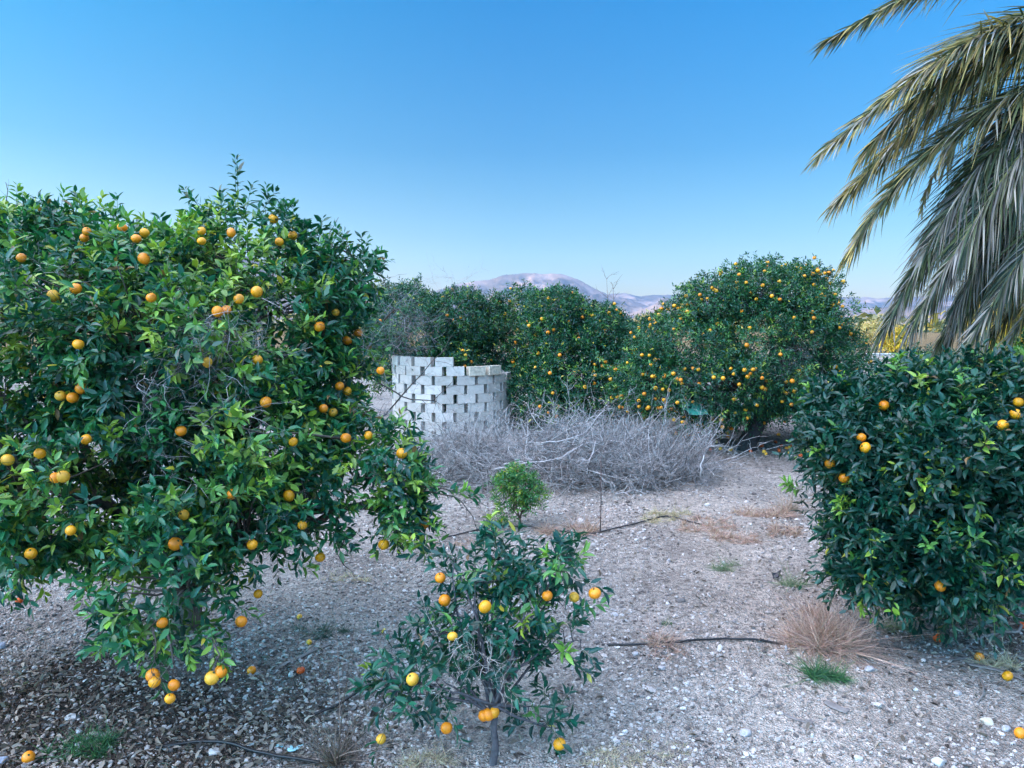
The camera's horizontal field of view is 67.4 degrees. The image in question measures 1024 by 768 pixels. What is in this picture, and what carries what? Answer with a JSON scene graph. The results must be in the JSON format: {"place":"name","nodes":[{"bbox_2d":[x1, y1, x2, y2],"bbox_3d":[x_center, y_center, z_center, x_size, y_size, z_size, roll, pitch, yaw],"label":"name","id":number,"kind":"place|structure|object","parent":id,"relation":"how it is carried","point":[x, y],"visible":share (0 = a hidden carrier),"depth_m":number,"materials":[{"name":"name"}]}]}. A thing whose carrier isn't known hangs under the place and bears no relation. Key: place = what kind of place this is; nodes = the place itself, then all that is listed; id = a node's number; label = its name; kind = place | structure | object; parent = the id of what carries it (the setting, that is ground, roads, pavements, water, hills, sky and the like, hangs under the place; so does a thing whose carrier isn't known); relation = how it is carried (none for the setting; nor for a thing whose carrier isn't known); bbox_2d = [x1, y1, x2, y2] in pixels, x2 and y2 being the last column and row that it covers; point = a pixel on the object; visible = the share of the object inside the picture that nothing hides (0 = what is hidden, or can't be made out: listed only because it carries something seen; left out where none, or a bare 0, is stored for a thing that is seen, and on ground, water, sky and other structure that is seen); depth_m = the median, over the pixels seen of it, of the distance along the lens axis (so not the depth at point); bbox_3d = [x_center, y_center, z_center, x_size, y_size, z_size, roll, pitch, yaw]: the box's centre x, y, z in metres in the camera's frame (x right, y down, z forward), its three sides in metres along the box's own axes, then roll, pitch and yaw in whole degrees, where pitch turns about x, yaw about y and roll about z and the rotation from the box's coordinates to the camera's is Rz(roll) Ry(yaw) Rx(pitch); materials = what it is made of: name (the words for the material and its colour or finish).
{"place":"outdoors","nodes":[
{"label":"outdoors","id":0,"kind":"place"},
{"bbox_2d":[0,318,1023,767],"bbox_3d":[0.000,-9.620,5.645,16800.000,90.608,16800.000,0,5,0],"label":"ground","id":1,"kind":"structure","parent":0,"point":[854,716],"depth_m":5.70,"materials":[{"name":"grey gravel"}]},
{"bbox_2d":[0,642,5,648],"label":"stone","id":2,"kind":"object","parent":1,"relation":"on","point":[2,645],"visible":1,"depth_m":5.99,"materials":[{"name":"white stone"}]},
{"bbox_2d":[0,756,8,763],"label":"stone","id":3,"kind":"object","parent":1,"relation":"on","point":[2,758],"visible":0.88,"depth_m":4.45,"materials":[{"name":"grey stone"}]},
{"bbox_2d":[21,750,35,762],"bbox_3d":[-2.806,2.166,4.457,0.069,0.067,0.069,0,5,3],"label":"fallen orange","id":4,"kind":"object","parent":1,"relation":"on","point":[28,756],"visible":1,"depth_m":4.44,"materials":[{"name":"orange food"}]},
{"bbox_2d":[64,713,79,720],"bbox_3d":[-2.849,2.158,4.977,0.088,0.037,0.078,0,5,0],"label":"stone","id":5,"kind":"object","parent":1,"relation":"on","point":[72,716],"visible":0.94,"depth_m":4.96,"materials":[{"name":"white stone"}]},
{"bbox_2d":[18,707,134,767],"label":"green grass tuft","id":6,"kind":"object","parent":1,"relation":"on","point":[106,740],"visible":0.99,"depth_m":4.58,"materials":[{"name":"green plant"}]},
{"bbox_2d":[8,300,225,456],"bbox_3d":[-6.468,-0.169,13.509,4.059,3.218,3.736,0,5,0],"label":"orange tree","id":7,"kind":"object","parent":1,"relation":"on","point":[91,444],"visible":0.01,"depth_m":12.73,"materials":[{"name":"green plant"}]},
{"bbox_2d":[208,747,219,755],"bbox_3d":[-1.772,2.191,4.575,0.066,0.039,0.072,-2,6,-21],"label":"stone","id":8,"kind":"object","parent":1,"relation":"on","point":[211,751],"visible":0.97,"depth_m":4.55,"materials":[{"name":"white stone"}]},
{"bbox_2d":[156,739,320,763],"bbox_3d":[-1.615,2.170,4.566,1.025,0.050,0.107,1,5,8],"label":"irrigation hose","id":9,"kind":"object","parent":1,"relation":"on","point":[238,745],"visible":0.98,"depth_m":4.56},
{"bbox_2d":[0,154,487,703],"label":"orange tree","id":10,"kind":"object","parent":1,"relation":"on","point":[98,274],"visible":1,"depth_m":4.76,"materials":[{"name":"green plant"}]},
{"bbox_2d":[247,666,255,673],"bbox_3d":[-1.889,2.073,5.569,0.064,0.068,0.066,-2,6,-20],"label":"fallen orange","id":11,"kind":"object","parent":1,"relation":"on","point":[251,669],"visible":1,"depth_m":5.55,"materials":[{"name":"food"}]},
{"bbox_2d":[287,744,303,751],"bbox_3d":[-1.301,2.185,4.615,0.087,0.020,0.070,0,5,0],"label":"plastic scrap","id":12,"kind":"object","parent":1,"relation":"on","point":[290,749],"visible":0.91,"depth_m":4.60,"materials":[{"name":"white plastic"}]},
{"bbox_2d":[271,643,330,671],"bbox_3d":[-1.594,2.064,5.819,0.038,0.026,0.555,4,6,34],"label":"stick","id":13,"kind":"object","parent":1,"relation":"on","point":[300,656],"visible":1,"depth_m":5.80,"materials":[{"name":"grey wood"}]},
{"bbox_2d":[297,666,304,673],"bbox_3d":[-1.526,2.063,5.543,0.060,0.059,0.061,-9,6,-30],"label":"fallen orange","id":14,"kind":"object","parent":1,"relation":"on","point":[301,670],"visible":1,"depth_m":5.52,"materials":[{"name":"orange food"}]},
{"bbox_2d":[263,600,365,642],"bbox_3d":[-1.569,1.873,6.258,0.951,0.347,0.642,1,5,13],"label":"green grass tuft","id":15,"kind":"object","parent":1,"relation":"on","point":[340,630],"visible":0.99,"depth_m":6.29,"materials":[{"name":"plant"}]},
{"bbox_2d":[211,603,434,767],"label":"dead weed","id":16,"kind":"object","parent":1,"relation":"on","point":[334,759],"visible":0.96,"depth_m":4.46,"materials":[{"name":"brown plant"}]},
{"bbox_2d":[322,566,370,581],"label":"dry grass tuft","id":17,"kind":"object","parent":1,"relation":"on","point":[360,579],"visible":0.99,"depth_m":7.66,"materials":[{"name":"beige plant"}]},
{"bbox_2d":[300,677,435,721],"bbox_3d":[-0.985,2.089,5.189,0.924,0.069,0.232,-3,6,-27],"label":"irrigation hose","id":18,"kind":"object","parent":1,"relation":"on","point":[337,704],"visible":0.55,"depth_m":5.01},
{"bbox_2d":[361,252,496,413],"bbox_3d":[-2.026,-0.985,17.488,3.507,4.207,4.809,0,5,0],"label":"orange tree","id":19,"kind":"object","parent":1,"relation":"on","point":[413,300],"visible":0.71,"depth_m":16.98,"materials":[{"name":"green plant"}]},
{"bbox_2d":[386,722,475,767],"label":"dry grass tuft","id":20,"kind":"object","parent":1,"relation":"on","point":[428,758],"visible":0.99,"depth_m":4.44,"materials":[{"name":"beige plant"}]},
{"bbox_2d":[391,352,510,438],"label":"concrete block wall","id":21,"kind":"structure","parent":1,"relation":"on","point":[474,380],"depth_m":16.18,"materials":[{"name":"grey concrete"}]},
{"bbox_2d":[428,534,482,548],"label":"dry grass tuft","id":22,"kind":"object","parent":1,"relation":"on","point":[471,540],"visible":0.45,"depth_m":8.73,"materials":[{"name":"beige plant"}]},
{"bbox_2d":[346,511,614,766],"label":"orange tree","id":23,"kind":"object","parent":1,"relation":"on","point":[498,652],"visible":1,"depth_m":4.44,"materials":[{"name":"green plant"}]},
{"bbox_2d":[0,301,967,333],"bbox_3d":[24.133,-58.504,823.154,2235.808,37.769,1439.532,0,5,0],"label":"scrub","id":24,"kind":"object","parent":1,"relation":"on","point":[937,326],"visible":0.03,"depth_m":132.75,"materials":[{"name":"green plant"}]},
{"bbox_2d":[472,505,517,530],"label":"green grass tuft","id":25,"kind":"object","parent":1,"relation":"on","point":[496,520],"visible":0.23,"depth_m":9.51,"materials":[{"name":"green plant"}]},
{"bbox_2d":[0,426,1023,767],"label":"fallen leaves","id":26,"kind":"object","parent":1,"relation":"on","point":[212,760],"depth_m":5.03,"materials":[{"name":"brown plant"}]},
{"bbox_2d":[483,459,552,524],"bbox_3d":[0.065,1.375,9.482,0.791,0.901,0.702,3,6,32],"label":"young citrus shrub","id":27,"kind":"object","parent":1,"relation":"on","point":[522,496],"visible":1,"depth_m":9.38,"materials":[{"name":"green plant"}]},
{"bbox_2d":[460,279,635,432],"bbox_3d":[0.827,-0.639,17.741,3.214,3.661,5.340,-4,6,-35],"label":"orange tree","id":28,"kind":"object","parent":1,"relation":"on","point":[550,338],"visible":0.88,"depth_m":16.35,"materials":[{"name":"green plant"}]},
{"bbox_2d":[345,372,782,512],"bbox_3d":[0.711,0.841,12.124,7.030,1.938,4.970,0,5,0],"label":"brush pile","id":29,"kind":"object","parent":1,"relation":"on","point":[625,460],"visible":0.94,"depth_m":11.80,"materials":[{"name":"grey wood"}]},
{"bbox_2d":[684,399,707,414],"bbox_3d":[3.180,0.411,13.333,0.398,0.187,0.912,0,5,0],"label":"plastic sheet","id":30,"kind":"object","parent":29,"relation":"on","point":[695,412],"visible":0.75,"depth_m":13.29,"materials":[{"name":"teal plastic"}]},
{"bbox_2d":[441,515,703,538],"bbox_3d":[0.743,1.725,9.271,3.154,0.156,0.521,0,5,0],"label":"irrigation hose","id":31,"kind":"object","parent":1,"relation":"on","point":[589,532],"visible":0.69,"depth_m":9.31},
{"bbox_2d":[526,497,623,540],"bbox_3d":[0.794,1.582,9.223,1.331,0.427,0.881,3,6,29],"label":"dry grass tuft","id":32,"kind":"object","parent":1,"relation":"on","point":[548,532],"visible":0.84,"depth_m":9.21,"materials":[{"name":"beige plant"}]},
{"bbox_2d":[600,456,601,532],"bbox_3d":[1.047,1.325,9.056,0.018,0.970,0.013,0,5,0],"label":"garden stake","id":33,"kind":"object","parent":1,"relation":"on","point":[600,494],"visible":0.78,"depth_m":9.05,"materials":[{"name":"metal"}]},
{"bbox_2d":[183,458,1022,767],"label":"dry grass","id":34,"kind":"structure","parent":1,"relation":"on","point":[751,680],"depth_m":5.35,"materials":[{"name":"beige plant"}]},
{"bbox_2d":[572,741,639,767],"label":"dry grass tuft","id":35,"kind":"object","parent":1,"relation":"on","point":[606,762],"visible":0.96,"depth_m":4.39,"materials":[{"name":"beige plant"}]},
{"bbox_2d":[600,270,622,332],"bbox_3d":[2.359,-1.029,18.689,0.733,3.721,0.458,5,7,41],"label":"bare sapling","id":36,"kind":"object","parent":1,"relation":"on","point":[610,291],"visible":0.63,"depth_m":18.58,"materials":[{"name":"grey wood"}]},
{"bbox_2d":[610,612,617,616],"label":"stone","id":37,"kind":"object","parent":1,"relation":"on","point":[615,614],"visible":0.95,"depth_m":6.50,"materials":[{"name":"white stone"}]},
{"bbox_2d":[592,309,674,411],"bbox_3d":[3.080,-0.532,19.060,2.466,2.672,3.390,0,5,0],"label":"orange tree","id":38,"kind":"object","parent":1,"relation":"on","point":[647,316],"visible":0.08,"depth_m":18.84,"materials":[{"name":"green plant"}]},
{"bbox_2d":[589,733,691,767],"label":"dry grass tuft","id":39,"kind":"object","parent":1,"relation":"on","point":[645,752],"visible":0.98,"depth_m":4.46,"materials":[{"name":"brown plant"}]},
{"bbox_2d":[633,311,653,321],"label":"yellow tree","id":40,"kind":"object","parent":1,"relation":"on","point":[641,316],"visible":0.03,"depth_m":74.39,"materials":[{"name":"green plant"}]},
{"bbox_2d":[658,665,665,669],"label":"stone","id":41,"kind":"object","parent":1,"relation":"on","point":[661,667],"visible":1,"depth_m":5.44,"materials":[{"name":"white stone"}]},
{"bbox_2d":[638,496,692,524],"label":"dry grass tuft","id":42,"kind":"object","parent":1,"relation":"on","point":[660,514],"visible":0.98,"depth_m":9.51,"materials":[{"name":"beige plant"}]},
{"bbox_2d":[629,601,704,665],"bbox_3d":[1.103,1.799,5.746,0.575,0.408,0.817,3,6,29],"label":"dry grass tuft","id":43,"kind":"object","parent":1,"relation":"on","point":[657,638],"visible":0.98,"depth_m":5.79,"materials":[{"name":"beige plant"}]},
{"bbox_2d":[658,616,675,625],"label":"green grass tuft","id":44,"kind":"object","parent":1,"relation":"on","point":[666,622],"visible":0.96,"depth_m":6.21,"materials":[{"name":"green plant"}]},
{"bbox_2d":[647,637,689,660],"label":"dry grass tuft","id":45,"kind":"object","parent":1,"relation":"on","point":[680,647],"visible":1,"depth_m":5.66,"materials":[{"name":"beige plant"}]},
{"bbox_2d":[601,637,782,645],"bbox_3d":[1.379,1.959,5.834,1.398,0.071,0.094,0,5,-2],"label":"irrigation hose","id":46,"kind":"object","parent":1,"relation":"on","point":[676,641],"visible":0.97,"depth_m":5.83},
{"bbox_2d":[666,505,743,535],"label":"dry grass tuft","id":47,"kind":"object","parent":1,"relation":"on","point":[697,517],"visible":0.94,"depth_m":9.20,"materials":[{"name":"beige plant"}]},
{"bbox_2d":[708,551,746,572],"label":"green grass tuft","id":48,"kind":"object","parent":1,"relation":"on","point":[720,568],"visible":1,"depth_m":7.77,"materials":[{"name":"green plant"}]},
{"bbox_2d":[597,250,880,451],"bbox_3d":[4.315,-0.645,14.897,5.372,3.827,4.876,0,5,0],"label":"orange tree","id":49,"kind":"object","parent":1,"relation":"on","point":[777,375],"visible":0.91,"depth_m":13.84,"materials":[{"name":"green plant"}]},
{"bbox_2d":[702,524,779,545],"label":"dry grass tuft","id":50,"kind":"object","parent":1,"relation":"on","point":[745,538],"visible":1,"depth_m":8.79,"materials":[{"name":"beige plant"}]},
{"bbox_2d":[739,728,750,736],"bbox_3d":[1.427,2.134,4.697,0.075,0.042,0.060,0,5,0],"label":"stone","id":51,"kind":"object","parent":1,"relation":"on","point":[745,732],"visible":1,"depth_m":4.68,"materials":[{"name":"white stone"}]},
{"bbox_2d":[722,477,800,518],"bbox_3d":[3.231,1.455,9.806,1.166,0.507,0.837,0,5,0],"label":"dry grass tuft","id":52,"kind":"object","parent":1,"relation":"on","point":[768,513],"visible":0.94,"depth_m":9.78,"materials":[{"name":"beige plant"}]},
{"bbox_2d":[729,469,822,522],"bbox_3d":[3.684,1.270,9.949,1.445,0.879,1.696,-4,7,-38],"label":"dry grass tuft","id":53,"kind":"object","parent":1,"relation":"on","point":[789,503],"visible":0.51,"depth_m":10.07,"materials":[{"name":"beige plant"}]},
{"bbox_2d":[771,570,781,578],"bbox_3d":[2.551,1.839,7.415,0.088,0.081,0.079,-1,5,-7],"label":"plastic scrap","id":54,"kind":"object","parent":1,"relation":"on","point":[775,575],"visible":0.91,"depth_m":7.40,"materials":[{"name":"grey plastic"}]},
{"bbox_2d":[761,513,807,538],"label":"dry grass tuft","id":55,"kind":"object","parent":1,"relation":"on","point":[772,530],"visible":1,"depth_m":9.04,"materials":[{"name":"beige plant"}]},
{"bbox_2d":[767,540,819,593],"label":"green grass tuft","id":56,"kind":"object","parent":1,"relation":"on","point":[790,583],"visible":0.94,"depth_m":7.25,"materials":[{"name":"green plant"}]},
{"bbox_2d":[779,710,807,722],"bbox_3d":[1.779,2.111,4.865,0.038,0.012,0.188,-5,7,-44],"label":"stick","id":57,"kind":"object","parent":1,"relation":"on","point":[794,718],"visible":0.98,"depth_m":4.85,"materials":[{"name":"grey wood"}]},
{"bbox_2d":[752,637,853,690],"bbox_3d":[2.106,1.922,5.364,0.848,0.281,0.559,0,5,0],"label":"green grass tuft","id":58,"kind":"object","parent":1,"relation":"on","point":[816,674],"visible":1,"depth_m":5.35,"materials":[{"name":"green plant"}]},
{"bbox_2d":[784,583,845,623],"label":"dry grass tuft","id":59,"kind":"object","parent":1,"relation":"on","point":[812,611],"visible":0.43,"depth_m":6.55,"materials":[{"name":"beige plant"}]},
{"bbox_2d":[718,573,952,693],"bbox_3d":[2.405,1.713,5.848,2.011,0.682,1.737,0,5,0],"label":"dry grass tuft","id":60,"kind":"object","parent":1,"relation":"on","point":[808,634],"visible":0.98,"depth_m":5.79,"materials":[{"name":"beige plant"}]},
{"bbox_2d":[824,700,849,712],"bbox_3d":[2.103,2.093,4.980,0.075,0.020,0.150,-5,7,-41],"label":"wood chip","id":61,"kind":"object","parent":1,"relation":"on","point":[830,704],"visible":1,"depth_m":4.97,"materials":[{"name":"beige wood"}]},
{"bbox_2d":[824,660,864,686],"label":"green grass tuft","id":62,"kind":"object","parent":1,"relation":"on","point":[843,678],"visible":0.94,"depth_m":5.34,"materials":[{"name":"green plant"}]},
{"bbox_2d":[819,630,884,663],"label":"dry grass tuft","id":63,"kind":"object","parent":1,"relation":"on","point":[851,655],"visible":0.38,"depth_m":5.70,"materials":[{"name":"beige plant"}]},
{"bbox_2d":[854,755,862,760],"bbox_3d":[1.999,2.159,4.430,0.056,0.038,0.048,0,5,0],"label":"stone","id":64,"kind":"object","parent":1,"relation":"on","point":[857,757],"visible":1,"depth_m":4.42,"materials":[{"name":"white stone"}]},
{"bbox_2d":[857,317,881,343],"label":"yellow tree","id":65,"kind":"object","parent":1,"relation":"on","point":[872,327],"visible":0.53,"depth_m":63.55,"materials":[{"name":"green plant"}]},
{"bbox_2d":[844,740,894,765],"bbox_3d":[2.091,2.150,4.477,0.030,0.015,0.330,-3,6,-30],"label":"stick","id":66,"kind":"object","parent":1,"relation":"on","point":[884,759],"visible":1,"depth_m":4.48,"materials":[{"name":"grey wood"}]},
{"bbox_2d":[864,665,874,671],"bbox_3d":[2.555,2.038,5.497,0.089,0.038,0.062,-2,5,-18],"label":"stone","id":67,"kind":"object","parent":1,"relation":"on","point":[868,668],"visible":1,"depth_m":5.48,"materials":[{"name":"white stone"}]},
{"bbox_2d":[873,323,908,352],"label":"yellow tree","id":68,"kind":"object","parent":1,"relation":"on","point":[891,348],"visible":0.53,"depth_m":49.53,"materials":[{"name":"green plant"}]},
{"bbox_2d":[862,608,931,638],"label":"green grass tuft","id":69,"kind":"object","parent":1,"relation":"on","point":[897,626],"visible":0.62,"depth_m":6.27,"materials":[{"name":"plant"}]},
{"bbox_2d":[771,336,1023,659],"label":"orange tree","id":70,"kind":"object","parent":1,"relation":"on","point":[940,488],"visible":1,"depth_m":5.39,"materials":[{"name":"green plant"}]},
{"bbox_2d":[800,0,1023,369],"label":"palm tree","id":71,"kind":"object","parent":1,"relation":"on","point":[973,231],"visible":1,"depth_m":6.87,"materials":[{"name":"green plant"}]},
{"bbox_2d":[868,341,956,377],"bbox_3d":[8.570,0.162,15.641,2.686,2.101,2.619,3,6,29],"label":"orange tree","id":72,"kind":"object","parent":1,"relation":"on","point":[918,351],"visible":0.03,"depth_m":15.62,"materials":[{"name":"green plant"}]},
{"bbox_2d":[933,634,940,642],"bbox_3d":[3.372,2.013,6.082,0.072,0.069,0.067,2,6,20],"label":"fallen orange","id":73,"kind":"object","parent":1,"relation":"on","point":[934,638],"visible":0.35,"depth_m":6.07,"materials":[{"name":"orange food"}]},
{"bbox_2d":[931,757,945,766],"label":"stone","id":74,"kind":"object","parent":1,"relation":"on","point":[938,761],"visible":1,"depth_m":4.37,"materials":[{"name":"white stone"}]},
{"bbox_2d":[926,656,967,660],"bbox_3d":[3.244,2.045,5.712,0.356,0.031,0.058,-1,5,-14],"label":"stick","id":75,"kind":"object","parent":1,"relation":"on","point":[943,659],"visible":0.98,"depth_m":5.70,"materials":[{"name":"grey wood"}]},
{"bbox_2d":[921,670,978,687],"bbox_3d":[3.082,2.068,5.403,0.355,0.030,0.030,4,6,36],"label":"stick","id":76,"kind":"object","parent":1,"relation":"on","point":[949,677],"visible":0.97,"depth_m":5.41,"materials":[{"name":"grey wood"}]},
{"bbox_2d":[953,690,961,695],"bbox_3d":[3.020,2.093,5.206,0.060,0.028,0.049,0,5,0],"label":"stone","id":77,"kind":"object","parent":1,"relation":"on","point":[957,692],"visible":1,"depth_m":5.20,"materials":[{"name":"white stone"}]},
{"bbox_2d":[959,646,978,651],"bbox_3d":[3.529,2.042,5.938,0.216,0.019,0.050,-2,6,-23],"label":"stick","id":78,"kind":"object","parent":1,"relation":"on","point":[962,649],"visible":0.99,"depth_m":5.93,"materials":[{"name":"grey wood"}]},
{"bbox_2d":[974,652,984,660],"bbox_3d":[3.487,2.038,5.729,0.065,0.070,0.066,-2,6,-24],"label":"fallen orange","id":79,"kind":"object","parent":1,"relation":"on","point":[979,654],"visible":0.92,"depth_m":5.71,"materials":[{"name":"orange food"}]},
{"bbox_2d":[975,676,984,702],"bbox_3d":[3.212,2.094,5.265,0.047,0.034,0.430,3,6,33],"label":"forked stick","id":80,"kind":"object","parent":1,"relation":"on","point":[982,693],"visible":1,"depth_m":5.23,"materials":[{"name":"grey wood"}]},
{"bbox_2d":[979,717,993,724],"bbox_3d":[3.018,2.144,4.877,0.076,0.042,0.077,0,5,0],"label":"stone","id":81,"kind":"object","parent":1,"relation":"on","point":[986,721],"visible":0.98,"depth_m":4.86,"materials":[{"name":"beige stone"}]},
{"bbox_2d":[951,639,1023,673],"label":"dry grass tuft","id":82,"kind":"object","parent":1,"relation":"on","point":[999,663],"visible":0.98,"depth_m":5.64,"materials":[{"name":"beige plant"}]},
{"bbox_2d":[967,304,1021,350],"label":"yellow tree","id":83,"kind":"object","parent":1,"relation":"on","point":[1001,331],"visible":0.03,"depth_m":49.32,"materials":[{"name":"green plant"}]},
{"bbox_2d":[968,619,1023,630],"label":"dead frond stalk","id":84,"kind":"object","parent":1,"relation":"on","point":[976,622],"visible":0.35,"depth_m":6.29,"materials":[{"name":"grey wood"}]},
{"bbox_2d":[969,663,1023,680],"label":"stick","id":85,"kind":"object","parent":1,"relation":"on","point":[994,669],"visible":0.86,"depth_m":5.54,"materials":[{"name":"grey wood"}]},
{"bbox_2d":[977,617,1022,639],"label":"dead frond stalk","id":86,"kind":"object","parent":1,"relation":"on","point":[1018,630],"visible":0.74,"depth_m":6.11,"materials":[{"name":"grey wood"}]},
{"bbox_2d":[979,326,1023,430],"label":"orange tree","id":87,"kind":"object","parent":1,"relation":"on","point":[1019,343],"visible":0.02,"depth_m":9.34,"materials":[{"name":"green plant"}]},
{"bbox_2d":[1001,725,1010,731],"bbox_3d":[3.083,2.153,4.788,0.062,0.045,0.044,0,5,0],"label":"stone","id":88,"kind":"object","parent":1,"relation":"on","point":[1006,728],"visible":1,"depth_m":4.78,"materials":[{"name":"white stone"}]},
{"bbox_2d":[1002,671,1012,680],"bbox_3d":[3.497,2.059,5.419,0.070,0.069,0.070,-1,5,-6],"label":"fallen orange","id":89,"kind":"object","parent":1,"relation":"on","point":[1007,675],"visible":1,"depth_m":5.40,"materials":[{"name":"food"}]},
{"bbox_2d":[1014,727,1023,738],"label":"fallen orange","id":90,"kind":"object","parent":1,"relation":"on","point":[1019,732],"visible":1,"depth_m":4.70,"materials":[{"name":"orange food"}]},
{"bbox_2d":[0,0,1023,298],"label":"sky","id":91,"kind":"structure","parent":0,"point":[656,144],"materials":[{"name":"blue"}]},
{"bbox_2d":[432,273,647,314],"bbox_3d":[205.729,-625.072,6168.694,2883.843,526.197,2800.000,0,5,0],"label":"mountain","id":92,"kind":"structure","parent":0,"point":[498,284],"depth_m":5964.43,"materials":[{"name":"grey stone"}]},
{"bbox_2d":[610,293,955,309],"bbox_3d":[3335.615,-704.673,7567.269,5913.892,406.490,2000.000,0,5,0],"label":"hills","id":93,"kind":"structure","parent":0,"point":[651,300],"depth_m":7372.50,"materials":[{"name":"grey stone"}]},
{"bbox_2d":[628,298,949,318],"bbox_3d":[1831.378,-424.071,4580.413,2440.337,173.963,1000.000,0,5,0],"label":"foothills","id":94,"kind":"structure","parent":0,"point":[658,306],"depth_m":4518.91,"materials":[{"name":"grey stone"}]},
{"bbox_2d":[862,353,923,358],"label":"garden wall","id":95,"kind":"structure","parent":0,"point":[883,354],"depth_m":41.92,"materials":[{"name":"white concrete"}]}
]}

